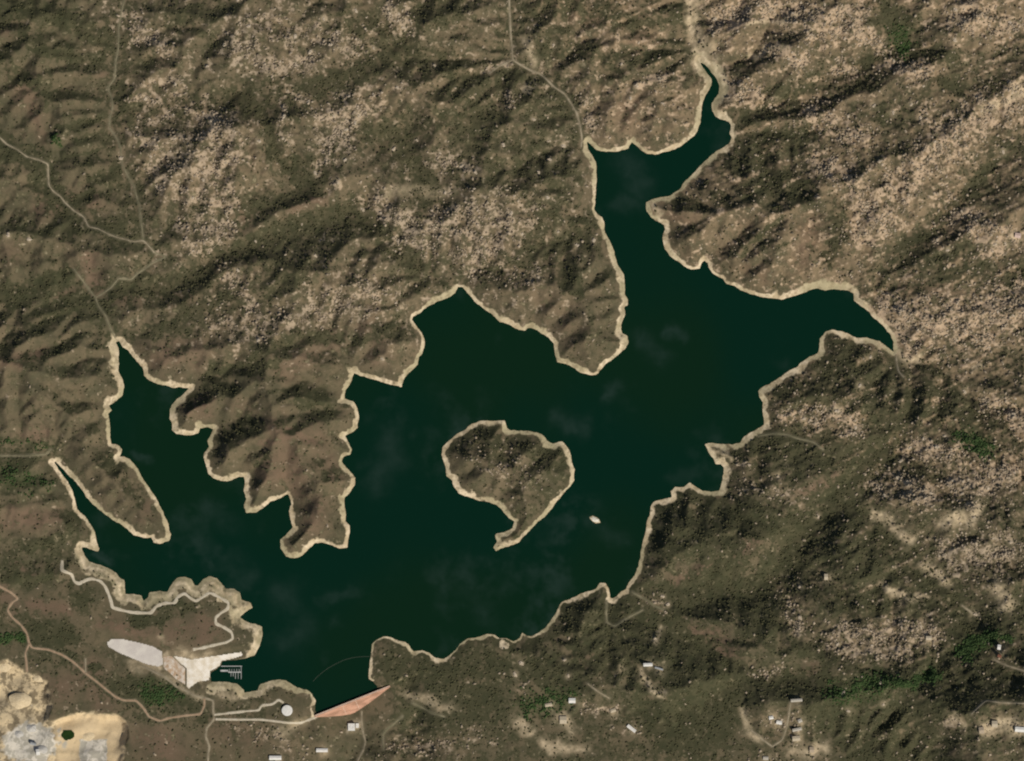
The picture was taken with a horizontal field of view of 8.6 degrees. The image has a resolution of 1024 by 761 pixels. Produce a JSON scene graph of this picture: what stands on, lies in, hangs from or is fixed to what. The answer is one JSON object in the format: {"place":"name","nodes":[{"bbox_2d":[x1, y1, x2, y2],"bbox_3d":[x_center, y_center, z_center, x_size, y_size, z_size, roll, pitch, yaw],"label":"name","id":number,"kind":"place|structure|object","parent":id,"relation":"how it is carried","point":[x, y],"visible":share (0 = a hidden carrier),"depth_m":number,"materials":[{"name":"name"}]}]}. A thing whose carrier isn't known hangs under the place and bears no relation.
{"place":"outdoors","nodes":[
{"label":"outdoors","id":0,"kind":"place"},
{"bbox_2d":[0,449,50,455],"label":"track","id":1,"kind":"structure","parent":0,"point":[27,455],"depth_m":39951.09,"materials":[{"name":"beige soil"}]},
{"bbox_2d":[25,643,29,671],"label":"pit track","id":2,"kind":"structure","parent":0,"point":[26,658],"depth_m":39981.70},
{"bbox_2d":[61,730,73,739],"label":"pond water","id":3,"kind":"structure","parent":0,"point":[67,734],"depth_m":40013.57,"materials":[{"name":"green liquid"}]},
{"bbox_2d":[0,137,154,252],"bbox_3d":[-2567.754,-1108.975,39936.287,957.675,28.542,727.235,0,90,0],"label":"road","id":4,"kind":"structure","parent":0,"point":[67,204],"depth_m":39933.47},
{"bbox_2d":[0,586,204,720],"bbox_3d":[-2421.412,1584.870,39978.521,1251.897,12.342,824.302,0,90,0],"label":"quarry road","id":5,"kind":"structure","parent":0,"point":[79,667],"depth_m":39981.56,"materials":[{"name":"brown soil"}]},
{"bbox_2d":[107,0,143,239],"bbox_3d":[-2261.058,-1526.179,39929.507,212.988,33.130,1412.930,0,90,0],"label":"valley track","id":6,"kind":"structure","parent":0,"point":[110,116],"depth_m":39932.56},
{"bbox_2d":[95,252,164,337],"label":"gully track","id":7,"kind":"structure","parent":0,"point":[140,271],"depth_m":39958.45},
{"bbox_2d":[60,560,233,650],"bbox_3d":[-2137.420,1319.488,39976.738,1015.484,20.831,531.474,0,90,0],"label":"shore road","id":8,"kind":"structure","parent":0,"point":[175,601],"depth_m":39984.20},
{"bbox_2d":[142,665,214,760],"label":"marina road","id":9,"kind":"structure","parent":0,"point":[192,694],"depth_m":39983.11,"materials":[{"name":"grey asphalt"}]},
{"bbox_2d":[214,699,283,715],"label":"tank road","id":10,"kind":"structure","parent":0,"point":[262,705],"depth_m":39983.94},
{"bbox_2d":[216,717,316,723],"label":"dam road","id":11,"kind":"structure","parent":0,"point":[255,719],"depth_m":39982.11,"materials":[{"name":"beige asphalt"}]},
{"bbox_2d":[357,711,365,760],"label":"canyon road","id":12,"kind":"structure","parent":0,"point":[362,751],"depth_m":40078.59,"materials":[{"name":"grey asphalt"}]},
{"bbox_2d":[54,63,893,713],"bbox_3d":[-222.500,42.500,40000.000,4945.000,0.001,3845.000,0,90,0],"label":"water","id":13,"kind":"structure","parent":0,"point":[652,409],"depth_m":40000.00,"materials":[{"name":"teal liquid"}]},
{"bbox_2d":[220,666,241,678],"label":"floating dock","id":14,"kind":"object","parent":13,"relation":"on","point":[229,670],"visible":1,"depth_m":39999.20,"materials":[{"name":"grey wood"}]},
{"bbox_2d":[313,656,369,680],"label":"buoy line","id":15,"kind":"object","parent":13,"relation":"on","point":[340,661],"visible":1,"depth_m":39999.12,"materials":[{"name":"plastic"}]},
{"bbox_2d":[489,60,512,73],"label":"spur track","id":16,"kind":"structure","parent":0,"point":[500,65],"depth_m":39945.08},
{"bbox_2d":[0,0,1023,760],"bbox_3d":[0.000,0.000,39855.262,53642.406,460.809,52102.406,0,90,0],"label":"ground","id":17,"kind":"structure","parent":0,"point":[120,736],"depth_m":39933.39,"materials":[{"name":"brown soil"}]},
{"bbox_2d":[0,663,10,671],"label":"gravel heap","id":18,"kind":"object","parent":17,"relation":"on","point":[5,667],"visible":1,"depth_m":40001.02,"materials":[{"name":"beige gravel"}]},
{"bbox_2d":[15,731,23,737],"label":"gravel heap","id":19,"kind":"object","parent":17,"relation":"on","point":[18,734],"visible":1,"depth_m":39992.11,"materials":[{"name":"grey gravel"}]},
{"bbox_2d":[9,692,31,708],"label":"gravel heap","id":20,"kind":"object","parent":17,"relation":"on","point":[20,700],"visible":1,"depth_m":39994.74,"materials":[{"name":"beige gravel"}]},
{"bbox_2d":[26,724,35,731],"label":"gravel heap","id":21,"kind":"object","parent":17,"relation":"on","point":[31,728],"visible":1,"depth_m":39995.35,"materials":[{"name":"grey gravel"}]},
{"bbox_2d":[33,675,42,681],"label":"gravel heap","id":22,"kind":"object","parent":17,"relation":"on","point":[37,678],"visible":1,"depth_m":39993.55,"materials":[{"name":"beige gravel"}]},
{"bbox_2d":[35,746,47,753],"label":"gravel heap","id":23,"kind":"object","parent":17,"relation":"on","point":[43,749],"visible":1,"depth_m":39984.29,"materials":[{"name":"white gravel"}]},
{"bbox_2d":[74,269,94,297],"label":"fork track","id":24,"kind":"structure","parent":17,"relation":"on","point":[84,283],"depth_m":39958.88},
{"bbox_2d":[83,732,94,740],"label":"gravel heap","id":25,"kind":"object","parent":17,"relation":"on","point":[89,736],"visible":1,"depth_m":40034.71,"materials":[{"name":"beige gravel"}]},
{"bbox_2d":[107,639,162,665],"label":"car park","id":26,"kind":"structure","parent":17,"relation":"on","point":[147,654],"depth_m":39989.50,"materials":[{"name":"white concrete"}]},
{"bbox_2d":[164,656,184,683],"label":"landing apron","id":27,"kind":"object","parent":17,"relation":"on","point":[172,665],"visible":1,"depth_m":39988.82,"materials":[{"name":"beige concrete"}]},
{"bbox_2d":[174,652,241,687],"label":"boat ramp","id":28,"kind":"object","parent":17,"relation":"on","point":[199,670],"visible":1,"depth_m":39993.19,"materials":[{"name":"concrete"}]},
{"bbox_2d":[269,756,280,759],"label":"warehouse","id":29,"kind":"structure","parent":17,"relation":"on","point":[274,757],"depth_m":39970.92,"materials":[{"name":"paint"}]},
{"bbox_2d":[282,705,292,715],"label":"water tank","id":30,"kind":"object","parent":17,"relation":"on","point":[287,710],"visible":1,"depth_m":39970.93,"materials":[{"name":"white metal"}]},
{"bbox_2d":[316,748,327,751],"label":"warehouse","id":31,"kind":"structure","parent":17,"relation":"on","point":[321,749],"depth_m":40021.45,"materials":[{"name":"paint"}]},
{"bbox_2d":[348,723,354,730],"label":"pump house","id":32,"kind":"structure","parent":17,"relation":"on","point":[351,726],"depth_m":40058.09,"materials":[{"name":"paint"}]},
{"bbox_2d":[314,685,389,716],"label":"dam","id":33,"kind":"structure","parent":17,"relation":"on","point":[352,706],"depth_m":40011.50,"materials":[{"name":"concrete"}]},
{"bbox_2d":[346,720,360,732],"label":"pump lane","id":34,"kind":"structure","parent":17,"relation":"on","point":[350,722],"depth_m":40076.93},
{"bbox_2d":[382,716,402,748],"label":"lane","id":35,"kind":"structure","parent":17,"relation":"on","point":[387,729],"depth_m":40054.37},
{"bbox_2d":[412,702,444,716],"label":"ridge lane","id":36,"kind":"structure","parent":17,"relation":"on","point":[427,710],"depth_m":40006.18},
{"bbox_2d":[0,23,1014,720],"bbox_3d":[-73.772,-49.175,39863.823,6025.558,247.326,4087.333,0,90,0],"label":"creek woodland","id":37,"kind":"object","parent":17,"relation":"on","point":[972,643],"visible":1,"depth_m":39891.59,"materials":[{"name":"green plant"}]},
{"bbox_2d":[0,0,1023,760],"bbox_3d":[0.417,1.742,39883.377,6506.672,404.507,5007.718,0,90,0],"label":"chaparral","id":38,"kind":"object","parent":17,"relation":"on","point":[356,338],"visible":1,"depth_m":39929.68,"materials":[{"name":"green plant"}]},
{"bbox_2d":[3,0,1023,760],"bbox_3d":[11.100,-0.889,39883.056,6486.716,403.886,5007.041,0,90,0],"label":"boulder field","id":39,"kind":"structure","parent":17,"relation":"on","point":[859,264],"depth_m":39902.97,"materials":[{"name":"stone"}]},
{"bbox_2d":[560,716,566,723],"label":"farmhouse","id":40,"kind":"object","parent":17,"relation":"on","point":[563,719],"visible":1,"depth_m":39971.66,"materials":[{"name":"paint"}]},
{"bbox_2d":[569,698,575,702],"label":"farmhouse","id":41,"kind":"object","parent":17,"relation":"on","point":[572,700],"visible":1,"depth_m":39961.53,"materials":[{"name":"paint"}]},
{"bbox_2d":[587,683,608,698],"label":"lane","id":42,"kind":"structure","parent":17,"relation":"on","point":[592,687],"depth_m":39918.81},
{"bbox_2d":[627,724,635,732],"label":"barn","id":43,"kind":"structure","parent":17,"relation":"on","point":[631,728],"depth_m":39973.58,"materials":[{"name":"paint"}]},
{"bbox_2d":[643,663,652,666],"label":"barn","id":44,"kind":"structure","parent":17,"relation":"on","point":[647,664],"depth_m":39867.89,"materials":[{"name":"paint"}]},
{"bbox_2d":[751,730,771,746],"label":"hill lane","id":45,"kind":"structure","parent":17,"relation":"on","point":[762,739],"depth_m":39981.52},
{"bbox_2d":[772,703,790,746],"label":"house lane","id":46,"kind":"structure","parent":17,"relation":"on","point":[786,726],"depth_m":39966.57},
{"bbox_2d":[792,736,799,740],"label":"villa","id":47,"kind":"object","parent":17,"relation":"on","point":[795,738],"visible":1,"depth_m":39961.53,"materials":[{"name":"paint"}]},
{"bbox_2d":[791,699,801,701],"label":"villa","id":48,"kind":"object","parent":17,"relation":"on","point":[796,700],"visible":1,"depth_m":39866.59,"materials":[{"name":"paint"}]},
{"bbox_2d":[792,727,801,731],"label":"villa","id":49,"kind":"object","parent":17,"relation":"on","point":[796,729],"visible":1,"depth_m":39943.09,"materials":[{"name":"paint"}]},
{"bbox_2d":[979,727,983,733],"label":"workshop","id":50,"kind":"structure","parent":17,"relation":"on","point":[981,730],"depth_m":39690.48,"materials":[{"name":"paint"}]},
{"bbox_2d":[992,721,997,726],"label":"workshop","id":51,"kind":"structure","parent":17,"relation":"on","point":[994,723],"depth_m":39701.98,"materials":[{"name":"paint"}]},
{"bbox_2d":[1015,232,1020,237],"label":"hill house","id":52,"kind":"structure","parent":17,"relation":"on","point":[1017,235],"depth_m":39913.44,"materials":[{"name":"paint"}]},
{"bbox_2d":[1015,727,1023,731],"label":"workshop","id":53,"kind":"structure","parent":17,"relation":"on","point":[1019,729],"depth_m":39707.71,"materials":[{"name":"paint"}]},
{"bbox_2d":[508,0,582,146],"bbox_3d":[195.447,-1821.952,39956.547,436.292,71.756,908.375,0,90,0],"label":"road","id":54,"kind":"structure","parent":0,"point":[559,90],"depth_m":39966.89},
{"bbox_2d":[605,600,642,626],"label":"hook track","id":55,"kind":"structure","parent":0,"point":[618,623],"depth_m":39968.20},
{"bbox_2d":[631,592,663,610],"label":"cove track","id":56,"kind":"structure","parent":0,"point":[647,601],"depth_m":39983.00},
{"bbox_2d":[758,433,822,449],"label":"track","id":57,"kind":"structure","parent":0,"point":[791,436],"depth_m":39961.78,"materials":[{"name":"beige soil"}]},
{"bbox_2d":[896,355,904,377],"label":"arm track","id":58,"kind":"structure","parent":0,"point":[902,375],"depth_m":39968.76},
{"bbox_2d":[962,605,979,615],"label":"slope road","id":59,"kind":"structure","parent":0,"point":[967,609],"depth_m":39960.79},
{"bbox_2d":[971,700,1023,713],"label":"corner road","id":60,"kind":"structure","parent":0,"point":[996,702],"depth_m":39698.10,"materials":[{"name":"grey asphalt"}]},
{"bbox_2d":[993,659,1023,671],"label":"ranch road","id":61,"kind":"structure","parent":0,"point":[1000,662],"depth_m":39828.30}
]}

